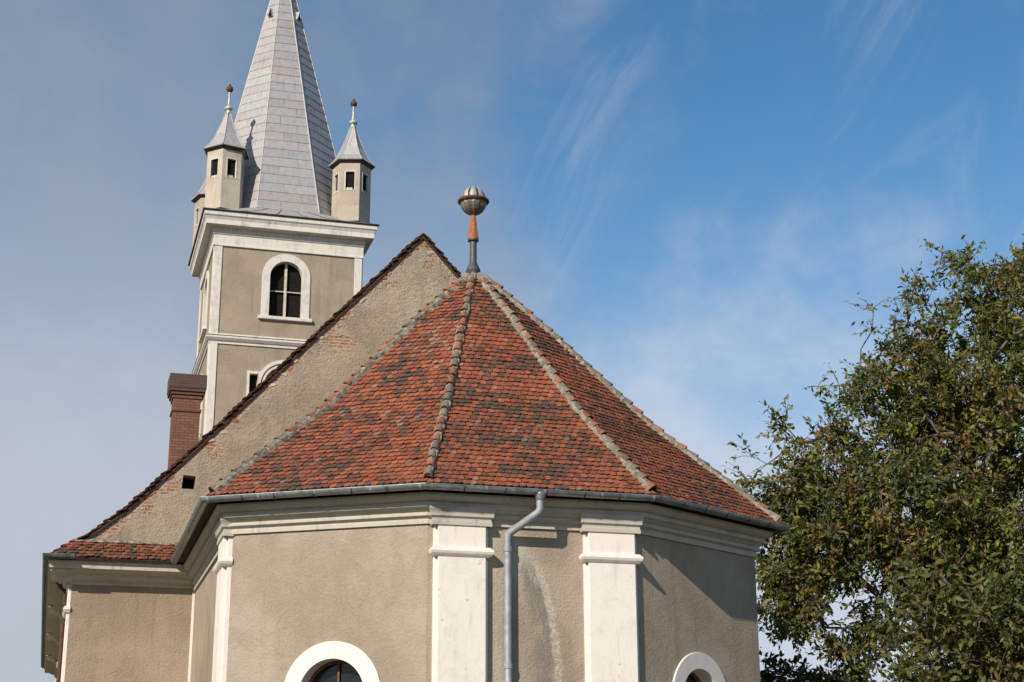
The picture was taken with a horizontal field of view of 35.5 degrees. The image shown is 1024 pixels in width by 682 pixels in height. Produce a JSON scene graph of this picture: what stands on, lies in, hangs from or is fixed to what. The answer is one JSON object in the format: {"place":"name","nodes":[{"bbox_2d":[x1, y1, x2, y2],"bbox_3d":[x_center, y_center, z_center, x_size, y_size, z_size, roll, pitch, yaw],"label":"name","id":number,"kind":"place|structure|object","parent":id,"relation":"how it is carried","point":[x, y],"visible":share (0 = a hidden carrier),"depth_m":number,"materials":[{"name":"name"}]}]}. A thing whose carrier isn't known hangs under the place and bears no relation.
{"place":"outdoors","nodes":[
{"label":"outdoors","id":0,"kind":"place"},
{"bbox_2d":[41,0,790,681],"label":"church","id":1,"kind":"structure","parent":0,"point":[419,458],"depth_m":30.25,"materials":[{"name":"beige paint"}]},
{"bbox_2d":[198,271,208,343],"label":"belfry window","id":2,"kind":"structure","parent":1,"relation":"in","point":[206,286],"depth_m":66.45,"materials":[{"name":"white paint"}]},
{"bbox_2d":[246,370,260,395],"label":"slit window","id":3,"kind":"structure","parent":1,"relation":"in","point":[252,376],"depth_m":62.99,"materials":[{"name":"white paint"}]},
{"bbox_2d":[258,254,311,322],"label":"belfry window","id":4,"kind":"structure","parent":1,"relation":"in","point":[285,294],"depth_m":64.50,"materials":[{"name":"white paint"}]},
{"bbox_2d":[285,641,379,681],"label":"window","id":5,"kind":"structure","parent":1,"relation":"in","point":[330,661],"depth_m":27.51,"materials":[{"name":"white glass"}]},
{"bbox_2d":[673,652,725,681],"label":"window","id":6,"kind":"structure","parent":1,"relation":"in","point":[696,666],"depth_m":29.31,"materials":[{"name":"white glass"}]},
{"bbox_2d":[0,0,1023,681],"label":"sky","id":7,"kind":"structure","parent":0,"point":[693,196],"materials":[{"name":"blue"}]},
{"bbox_3d":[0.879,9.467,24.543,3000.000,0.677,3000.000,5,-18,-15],"label":"ground","id":8,"kind":"structure","parent":0,"visible":0},
{"bbox_2d":[759,647,859,681],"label":"elder bush","id":9,"kind":"object","parent":8,"relation":"on","point":[781,672],"visible":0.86,"depth_m":35.74,"materials":[{"name":"green plant"}]},
{"bbox_2d":[723,233,1023,681],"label":"walnut tree","id":10,"kind":"object","parent":8,"relation":"on","point":[971,510],"visible":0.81,"depth_m":36.60,"materials":[{"name":"green plant"}]},
{"bbox_2d":[859,540,1023,681],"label":"young tree","id":11,"kind":"object","parent":8,"relation":"on","point":[992,622],"visible":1,"depth_m":28.47,"materials":[{"name":"green plant"}]}
]}

